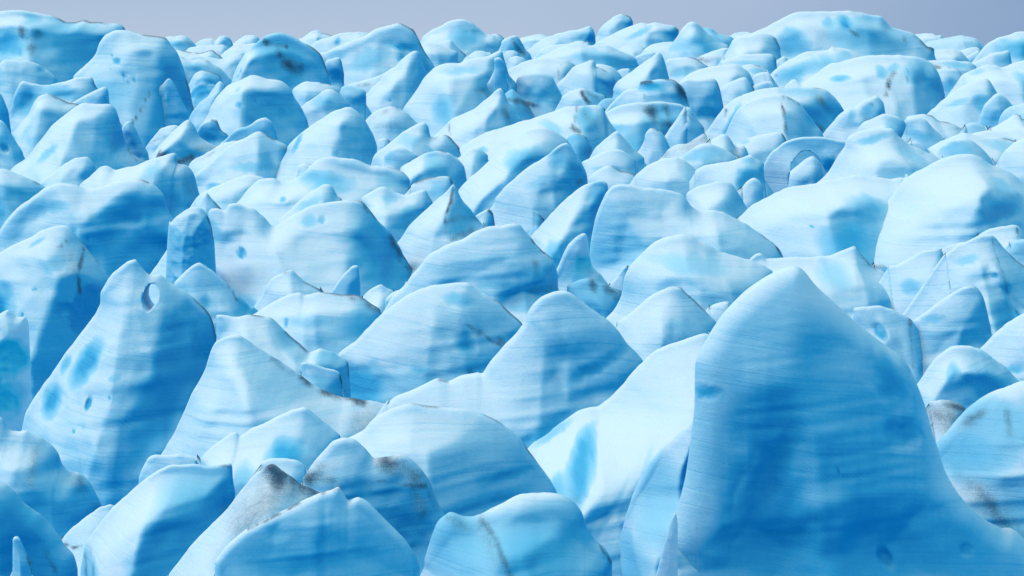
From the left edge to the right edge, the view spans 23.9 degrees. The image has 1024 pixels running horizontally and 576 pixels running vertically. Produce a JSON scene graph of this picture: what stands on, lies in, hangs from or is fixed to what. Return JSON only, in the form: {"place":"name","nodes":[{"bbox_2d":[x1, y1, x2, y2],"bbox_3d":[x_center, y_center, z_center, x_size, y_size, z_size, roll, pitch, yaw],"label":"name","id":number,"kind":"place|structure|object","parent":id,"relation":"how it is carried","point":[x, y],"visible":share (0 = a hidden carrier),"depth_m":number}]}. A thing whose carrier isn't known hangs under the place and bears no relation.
{"place":"outdoors","nodes":[
{"label":"outdoors","id":0,"kind":"place"},
{"bbox_2d":[79,153,199,218],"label":"ice ridge","id":1,"kind":"structure","parent":0,"point":[170,178],"depth_m":140.76},
{"bbox_2d":[0,0,1023,45],"label":"sky","id":2,"kind":"structure","parent":0,"point":[985,21]},
{"bbox_3d":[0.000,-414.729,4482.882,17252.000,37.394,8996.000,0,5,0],"label":"glacier surface","id":3,"kind":"structure","parent":0,"visible":0},
{"bbox_2d":[0,120,24,169],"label":"ice block","id":4,"kind":"structure","parent":3,"relation":"on","point":[11,155],"depth_m":175.05},
{"bbox_2d":[0,310,30,430],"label":"ice block","id":5,"kind":"structure","parent":3,"relation":"on","point":[15,390],"depth_m":67.65},
{"bbox_2d":[11,536,32,575],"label":"ice pinnacle","id":6,"kind":"object","parent":3,"relation":"on","point":[22,564],"visible":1,"depth_m":34.67},
{"bbox_2d":[0,169,44,228],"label":"ice block","id":7,"kind":"structure","parent":3,"relation":"on","point":[17,190],"depth_m":134.80},
{"bbox_2d":[0,481,77,575],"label":"ice ridge","id":8,"kind":"structure","parent":3,"relation":"on","point":[48,552],"depth_m":37.19},
{"bbox_2d":[12,94,78,158],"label":"ice block","id":9,"kind":"structure","parent":3,"relation":"on","point":[46,113],"depth_m":188.50},
{"bbox_2d":[0,417,100,537],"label":"ice serac","id":10,"kind":"object","parent":3,"relation":"on","point":[36,475],"visible":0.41,"depth_m":51.34},
{"bbox_2d":[0,225,108,401],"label":"ice pinnacle","id":11,"kind":"object","parent":3,"relation":"on","point":[53,280],"visible":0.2,"depth_m":82.84},
{"bbox_2d":[0,10,124,113],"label":"ice block","id":12,"kind":"structure","parent":3,"relation":"on","point":[39,48],"depth_m":296.58},
{"bbox_2d":[9,77,122,134],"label":"ice block","id":13,"kind":"structure","parent":3,"relation":"on","point":[26,95],"depth_m":217.18},
{"bbox_2d":[41,157,95,187],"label":"ice pinnacle","id":14,"kind":"object","parent":3,"relation":"on","point":[77,171],"visible":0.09,"depth_m":151.35},
{"bbox_2d":[10,103,142,183],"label":"ice serac","id":15,"kind":"object","parent":3,"relation":"on","point":[94,133],"visible":0.34,"depth_m":172.06},
{"bbox_2d":[0,179,172,276],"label":"ice serac","id":16,"kind":"object","parent":3,"relation":"on","point":[114,226],"visible":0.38,"depth_m":112.79},
{"bbox_2d":[61,504,113,575],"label":"ice block","id":17,"kind":"structure","parent":3,"relation":"on","point":[74,539],"depth_m":45.99},
{"bbox_2d":[22,259,215,506],"bbox_3d":[-9.757,2.802,62.970,7.291,7.056,6.800,-4,7,-39],"label":"ice serac","id":18,"kind":"object","parent":3,"relation":"on","point":[106,409],"visible":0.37,"depth_m":61.79},
{"bbox_2d":[73,30,193,147],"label":"ice block","id":19,"kind":"structure","parent":3,"relation":"on","point":[141,78],"depth_m":241.32},
{"bbox_2d":[81,463,234,575],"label":"ice block","id":20,"kind":"structure","parent":3,"relation":"on","point":[159,522],"depth_m":40.47},
{"bbox_2d":[139,454,200,483],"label":"ice dome","id":21,"kind":"structure","parent":3,"relation":"on","point":[153,464],"depth_m":45.89},
{"bbox_2d":[149,120,216,165],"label":"ice block","id":22,"kind":"structure","parent":3,"relation":"on","point":[185,142],"depth_m":169.22},
{"bbox_2d":[149,193,220,303],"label":"ice pinnacle","id":23,"kind":"object","parent":3,"relation":"on","point":[207,203],"visible":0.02,"depth_m":109.26},
{"bbox_2d":[165,207,215,283],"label":"ice block","id":24,"kind":"structure","parent":3,"relation":"on","point":[190,241],"depth_m":94.60},
{"bbox_2d":[179,55,231,85],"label":"ice ridge","id":25,"kind":"structure","parent":3,"relation":"on","point":[191,68],"depth_m":309.53},
{"bbox_2d":[174,263,257,331],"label":"ice serac","id":26,"kind":"object","parent":3,"relation":"on","point":[212,292],"visible":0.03,"depth_m":79.29},
{"bbox_2d":[190,175,263,209],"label":"ice block","id":27,"kind":"structure","parent":3,"relation":"on","point":[223,196],"depth_m":129.11},
{"bbox_2d":[195,131,286,193],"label":"ice serac","id":28,"kind":"object","parent":3,"relation":"on","point":[260,153],"visible":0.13,"depth_m":154.43},
{"bbox_2d":[220,118,279,144],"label":"ice block","id":29,"kind":"structure","parent":3,"relation":"on","point":[265,126],"depth_m":177.60},
{"bbox_2d":[204,75,308,146],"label":"ice dome","id":30,"kind":"structure","parent":3,"relation":"on","point":[248,100],"depth_m":206.97},
{"bbox_2d":[200,407,339,496],"bbox_3d":[-4.266,4.991,44.761,7.093,5.582,6.376,-5,7,-40],"label":"ice serac","id":31,"kind":"object","parent":3,"relation":"on","point":[305,436],"visible":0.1,"depth_m":44.29},
{"bbox_2d":[161,335,383,458],"bbox_3d":[-4.508,4.086,54.103,8.326,5.977,8.375,-5,7,-43],"label":"ice serac","id":32,"kind":"object","parent":3,"relation":"on","point":[243,386],"visible":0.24,"depth_m":53.57},
{"bbox_2d":[248,458,307,483],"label":"ice dome","id":33,"kind":"structure","parent":3,"relation":"on","point":[297,470],"depth_m":40.80},
{"bbox_2d":[231,32,330,90],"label":"ice dome","id":34,"kind":"structure","parent":3,"relation":"on","point":[292,62],"depth_m":254.07},
{"bbox_2d":[216,315,350,397],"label":"ice block","id":35,"kind":"structure","parent":3,"relation":"on","point":[272,337],"depth_m":59.38},
{"bbox_2d":[254,270,322,310],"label":"ice block","id":36,"kind":"structure","parent":3,"relation":"on","point":[281,285],"depth_m":82.44},
{"bbox_2d":[169,464,419,575],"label":"ice pinnacle","id":37,"kind":"object","parent":3,"relation":"on","point":[273,520],"visible":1,"depth_m":32.88},
{"bbox_2d":[208,200,411,306],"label":"ice serac","id":38,"kind":"object","parent":3,"relation":"on","point":[325,247],"visible":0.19,"depth_m":96.32},
{"bbox_2d":[277,184,342,224],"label":"ice fin","id":39,"kind":"object","parent":3,"relation":"on","point":[324,193],"visible":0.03,"depth_m":116.93},
{"bbox_2d":[253,292,381,354],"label":"ice dome","id":40,"kind":"structure","parent":3,"relation":"on","point":[336,324],"depth_m":73.88},
{"bbox_2d":[300,362,345,397],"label":"ice block","id":41,"kind":"structure","parent":3,"relation":"on","point":[326,379],"depth_m":58.07},
{"bbox_2d":[237,157,410,225],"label":"ice dome","id":42,"kind":"structure","parent":3,"relation":"on","point":[273,201],"depth_m":122.60},
{"bbox_2d":[301,89,349,126],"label":"ice pinnacle","id":43,"kind":"object","parent":3,"relation":"on","point":[322,104],"visible":0.09,"depth_m":213.42},
{"bbox_2d":[276,107,376,181],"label":"ice pinnacle","id":44,"kind":"object","parent":3,"relation":"on","point":[345,132],"visible":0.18,"depth_m":152.71},
{"bbox_2d":[331,265,360,295],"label":"ice fin","id":45,"kind":"object","parent":3,"relation":"on","point":[348,282],"visible":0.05,"depth_m":80.87},
{"bbox_2d":[301,437,444,574],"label":"ice serac","id":46,"kind":"object","parent":3,"relation":"on","point":[397,492],"visible":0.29,"depth_m":36.66},
{"bbox_2d":[320,23,434,93],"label":"ice dome","id":47,"kind":"structure","parent":3,"relation":"on","point":[369,60],"depth_m":291.10},
{"bbox_2d":[366,106,417,143],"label":"ice dome","id":48,"kind":"structure","parent":3,"relation":"on","point":[390,123],"depth_m":184.75},
{"bbox_2d":[366,51,425,112],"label":"ice fin","id":49,"kind":"object","parent":3,"relation":"on","point":[397,86],"visible":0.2,"depth_m":238.76},
{"bbox_2d":[362,187,432,241],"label":"ice serac","id":50,"kind":"object","parent":3,"relation":"on","point":[396,214],"visible":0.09,"depth_m":106.07},
{"bbox_2d":[371,122,460,165],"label":"ice ridge","id":51,"kind":"structure","parent":3,"relation":"on","point":[417,140],"depth_m":148.60},
{"bbox_2d":[405,176,452,202],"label":"ice block","id":52,"kind":"structure","parent":3,"relation":"on","point":[435,188],"depth_m":116.98},
{"bbox_2d":[338,282,521,403],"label":"ice dome","id":53,"kind":"structure","parent":3,"relation":"on","point":[423,336],"depth_m":64.12},
{"bbox_2d":[400,151,466,190],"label":"ice dome","id":54,"kind":"structure","parent":3,"relation":"on","point":[433,164],"depth_m":132.46},
{"bbox_2d":[397,185,486,274],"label":"ice pinnacle","id":55,"kind":"object","parent":3,"relation":"on","point":[448,216],"visible":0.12,"depth_m":98.77},
{"bbox_2d":[349,403,556,515],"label":"ice dome","id":56,"kind":"structure","parent":3,"relation":"on","point":[470,462],"depth_m":40.33},
{"bbox_2d":[403,50,516,136],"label":"ice block","id":57,"kind":"structure","parent":3,"relation":"on","point":[442,97],"depth_m":217.09},
{"bbox_2d":[420,19,501,55],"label":"ice dome","id":58,"kind":"structure","parent":3,"relation":"on","point":[466,37],"depth_m":370.13},
{"bbox_2d":[384,223,558,323],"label":"ice pinnacle","id":59,"kind":"object","parent":3,"relation":"on","point":[511,268],"visible":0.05,"depth_m":72.97},
{"bbox_2d":[434,88,521,147],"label":"ice pinnacle","id":60,"kind":"object","parent":3,"relation":"on","point":[495,110],"visible":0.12,"depth_m":174.72},
{"bbox_2d":[376,291,642,448],"bbox_3d":[0.127,3.733,49.445,9.928,7.392,7.952,4,7,38],"label":"ice pinnacle","id":61,"kind":"object","parent":3,"relation":"on","point":[559,358],"visible":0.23,"depth_m":48.76},
{"bbox_2d":[420,492,611,575],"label":"ice dome","id":62,"kind":"structure","parent":3,"relation":"on","point":[539,534],"depth_m":34.95},
{"bbox_2d":[458,127,587,233],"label":"ice pinnacle","id":63,"kind":"object","parent":3,"relation":"on","point":[522,178],"visible":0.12,"depth_m":106.87},
{"bbox_2d":[460,105,615,159],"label":"ice ridge","id":64,"kind":"structure","parent":3,"relation":"on","point":[593,125],"depth_m":152.81},
{"bbox_2d":[516,72,561,116],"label":"ice dome","id":65,"kind":"structure","parent":3,"relation":"on","point":[539,93],"depth_m":220.14},
{"bbox_2d":[508,58,574,84],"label":"ice block","id":66,"kind":"structure","parent":3,"relation":"on","point":[557,70],"depth_m":265.74},
{"bbox_2d":[527,26,595,58],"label":"ice ridge","id":67,"kind":"structure","parent":3,"relation":"on","point":[587,33],"depth_m":424.12},
{"bbox_2d":[531,180,607,268],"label":"ice serac","id":68,"kind":"object","parent":3,"relation":"on","point":[568,220],"visible":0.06,"depth_m":98.69},
{"bbox_2d":[555,88,605,110],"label":"ice block","id":69,"kind":"structure","parent":3,"relation":"on","point":[580,97],"depth_m":215.36},
{"bbox_2d":[557,233,608,290],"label":"ice fin","id":70,"kind":"object","parent":3,"relation":"on","point":[575,264],"visible":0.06,"depth_m":80.72},
{"bbox_2d":[557,60,615,97],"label":"ice dome","id":71,"kind":"structure","parent":3,"relation":"on","point":[590,75],"depth_m":247.84},
{"bbox_2d":[537,44,638,70],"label":"ice dome","id":72,"kind":"structure","parent":3,"relation":"on","point":[578,54],"depth_m":314.51},
{"bbox_2d":[567,278,621,317],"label":"ice block","id":73,"kind":"structure","parent":3,"relation":"on","point":[600,298],"depth_m":73.07},
{"bbox_2d":[582,149,639,178],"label":"ice block","id":74,"kind":"structure","parent":3,"relation":"on","point":[620,160],"depth_m":128.68},
{"bbox_2d":[588,166,634,189],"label":"ice dome","id":75,"kind":"structure","parent":3,"relation":"on","point":[610,176],"depth_m":120.73},
{"bbox_2d":[590,131,646,170],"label":"ice pinnacle","id":76,"kind":"object","parent":3,"relation":"on","point":[616,140],"visible":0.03,"depth_m":135.65},
{"bbox_2d":[528,329,709,575],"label":"ice serac","id":77,"kind":"object","parent":3,"relation":"on","point":[593,462],"visible":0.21,"depth_m":43.92},
{"bbox_2d":[594,22,678,48],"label":"ice ridge","id":78,"kind":"structure","parent":3,"relation":"on","point":[644,35],"depth_m":411.69},
{"bbox_2d":[613,52,668,98],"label":"ice pinnacle","id":79,"kind":"object","parent":3,"relation":"on","point":[654,67],"visible":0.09,"depth_m":238.01},
{"bbox_2d":[605,79,689,151],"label":"ice block","id":80,"kind":"structure","parent":3,"relation":"on","point":[634,116],"depth_m":177.41},
{"bbox_2d":[638,128,669,165],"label":"ice block","id":81,"kind":"structure","parent":3,"relation":"on","point":[655,146],"depth_m":158.39},
{"bbox_2d":[619,419,700,575],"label":"ice fin","id":82,"kind":"object","parent":3,"relation":"on","point":[654,502],"visible":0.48,"depth_m":39.64},
{"bbox_2d":[629,157,695,197],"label":"ice dome","id":83,"kind":"structure","parent":3,"relation":"on","point":[675,174],"depth_m":117.88},
{"bbox_2d":[614,286,715,360],"bbox_3d":[4.205,3.278,60.232,7.879,6.575,8.307,-5,7,-42],"label":"ice pinnacle","id":84,"kind":"object","parent":3,"relation":"on","point":[648,326],"visible":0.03,"depth_m":59.89},
{"bbox_2d":[656,513,677,575],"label":"ice fin","id":85,"kind":"object","parent":3,"relation":"on","point":[668,564],"visible":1,"depth_m":38.10},
{"bbox_2d":[665,107,704,147],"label":"ice block","id":86,"kind":"structure","parent":3,"relation":"on","point":[686,127],"depth_m":163.26},
{"bbox_2d":[665,57,707,82],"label":"ice block","id":87,"kind":"structure","parent":3,"relation":"on","point":[679,69],"depth_m":275.63},
{"bbox_2d":[590,184,783,283],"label":"ice serac","id":88,"kind":"object","parent":3,"relation":"on","point":[632,223],"visible":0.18,"depth_m":90.22},
{"bbox_2d":[606,234,772,325],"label":"ice dome","id":89,"kind":"structure","parent":3,"relation":"on","point":[704,276],"depth_m":66.01},
{"bbox_2d":[663,22,728,61],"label":"ice pinnacle","id":90,"kind":"object","parent":3,"relation":"on","point":[695,40],"visible":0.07,"depth_m":299.30},
{"bbox_2d":[680,78,723,131],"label":"ice block","id":91,"kind":"structure","parent":3,"relation":"on","point":[704,98],"depth_m":213.65},
{"bbox_2d":[680,143,736,169],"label":"ice dome","id":92,"kind":"structure","parent":3,"relation":"on","point":[699,156],"depth_m":129.29},
{"bbox_2d":[678,64,753,88],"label":"ice pinnacle","id":93,"kind":"object","parent":3,"relation":"on","point":[722,75],"visible":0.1,"depth_m":232.32},
{"bbox_2d":[686,181,747,217],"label":"ice pinnacle","id":94,"kind":"object","parent":3,"relation":"on","point":[723,196],"visible":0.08,"depth_m":109.17},
{"bbox_2d":[689,155,773,197],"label":"ice ridge","id":95,"kind":"structure","parent":3,"relation":"on","point":[737,174],"depth_m":116.61},
{"bbox_2d":[718,54,776,73],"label":"ice block","id":96,"kind":"structure","parent":3,"relation":"on","point":[767,62],"depth_m":259.27},
{"bbox_2d":[733,132,798,170],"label":"ice block","id":97,"kind":"structure","parent":3,"relation":"on","point":[761,148],"depth_m":139.67},
{"bbox_2d":[705,87,843,137],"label":"ice dome","id":98,"kind":"structure","parent":3,"relation":"on","point":[823,108],"depth_m":179.22},
{"bbox_2d":[725,95,824,175],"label":"ice block","id":99,"kind":"structure","parent":3,"relation":"on","point":[788,118],"depth_m":159.11},
{"bbox_2d":[764,137,844,192],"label":"ice arch","id":100,"kind":"structure","parent":3,"relation":"on","point":[825,151],"depth_m":119.15},
{"bbox_2d":[787,156,823,187],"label":"ice block","id":101,"kind":"structure","parent":3,"relation":"on","point":[807,171],"depth_m":123.66},
{"bbox_2d":[770,47,861,87],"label":"ice block","id":102,"kind":"structure","parent":3,"relation":"on","point":[802,67],"depth_m":253.88},
{"bbox_2d":[750,246,890,316],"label":"ice serac","id":103,"kind":"object","parent":3,"relation":"on","point":[847,280],"visible":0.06,"depth_m":76.08},
{"bbox_2d":[736,174,907,264],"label":"ice serac","id":104,"kind":"object","parent":3,"relation":"on","point":[828,217],"visible":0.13,"depth_m":96.44},
{"bbox_2d":[718,10,935,64],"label":"ice dome","id":105,"kind":"structure","parent":3,"relation":"on","point":[792,35],"depth_m":291.48},
{"bbox_2d":[676,266,1023,575],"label":"ice serac","id":106,"kind":"object","parent":3,"relation":"on","point":[813,450],"visible":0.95,"depth_m":38.37},
{"bbox_2d":[823,96,885,142],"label":"ice ridge","id":107,"kind":"structure","parent":3,"relation":"on","point":[845,124],"depth_m":161.18},
{"bbox_2d":[784,55,944,120],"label":"ice block","id":108,"kind":"structure","parent":3,"relation":"on","point":[902,87],"depth_m":216.72},
{"bbox_2d":[817,128,943,182],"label":"ice dome","id":109,"kind":"structure","parent":3,"relation":"on","point":[888,153],"depth_m":114.21},
{"bbox_2d":[857,114,904,137],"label":"ice block","id":110,"kind":"structure","parent":3,"relation":"on","point":[896,124],"depth_m":146.16},
{"bbox_2d":[851,306,922,383],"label":"ice block","id":111,"kind":"structure","parent":3,"relation":"on","point":[896,332],"depth_m":68.16},
{"bbox_2d":[879,249,943,313],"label":"ice pinnacle","id":112,"kind":"object","parent":3,"relation":"on","point":[902,283],"visible":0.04,"depth_m":75.85},
{"bbox_2d":[902,117,944,147],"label":"ice block","id":113,"kind":"structure","parent":3,"relation":"on","point":[925,133],"depth_m":144.49},
{"bbox_2d":[926,400,964,441],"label":"ice block","id":114,"kind":"structure","parent":3,"relation":"on","point":[943,415],"depth_m":52.64},
{"bbox_2d":[874,154,1023,266],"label":"ice serac","id":115,"kind":"object","parent":3,"relation":"on","point":[941,204],"visible":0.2,"depth_m":93.70},
{"bbox_2d":[913,286,991,374],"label":"ice block","id":116,"kind":"structure","parent":3,"relation":"on","point":[958,317],"depth_m":68.33},
{"bbox_2d":[924,35,983,50],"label":"ice dome","id":117,"kind":"structure","parent":3,"relation":"on","point":[960,42],"depth_m":428.79},
{"bbox_2d":[903,235,1023,334],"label":"ice pinnacle","id":118,"kind":"object","parent":3,"relation":"on","point":[990,268],"visible":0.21,"depth_m":73.13},
{"bbox_2d":[934,138,995,165],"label":"ice dome","id":119,"kind":"structure","parent":3,"relation":"on","point":[959,146],"depth_m":126.78},
{"bbox_2d":[917,345,1020,409],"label":"ice dome","id":120,"kind":"structure","parent":3,"relation":"on","point":[965,377],"depth_m":56.84},
{"bbox_2d":[927,79,1012,128],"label":"ice block","id":121,"kind":"structure","parent":3,"relation":"on","point":[983,102],"depth_m":197.39},
{"bbox_2d":[927,133,1015,163],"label":"ice dome","id":122,"kind":"structure","parent":3,"relation":"on","point":[994,148],"depth_m":132.56},
{"bbox_2d":[936,381,1023,537],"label":"ice dome","id":123,"kind":"structure","parent":3,"relation":"on","point":[980,444],"depth_m":43.20},
{"bbox_2d":[948,60,1023,105],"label":"ice ridge","id":124,"kind":"structure","parent":3,"relation":"on","point":[1007,82],"depth_m":232.07},
{"bbox_2d":[972,31,1023,62],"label":"ice dome","id":125,"kind":"structure","parent":3,"relation":"on","point":[1013,43],"depth_m":312.14},
{"bbox_2d":[980,313,1023,381],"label":"ice ridge","id":126,"kind":"structure","parent":3,"relation":"on","point":[1004,345],"depth_m":63.25},
{"bbox_2d":[996,138,1023,182],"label":"ice ridge","id":127,"kind":"structure","parent":3,"relation":"on","point":[1011,159],"depth_m":111.12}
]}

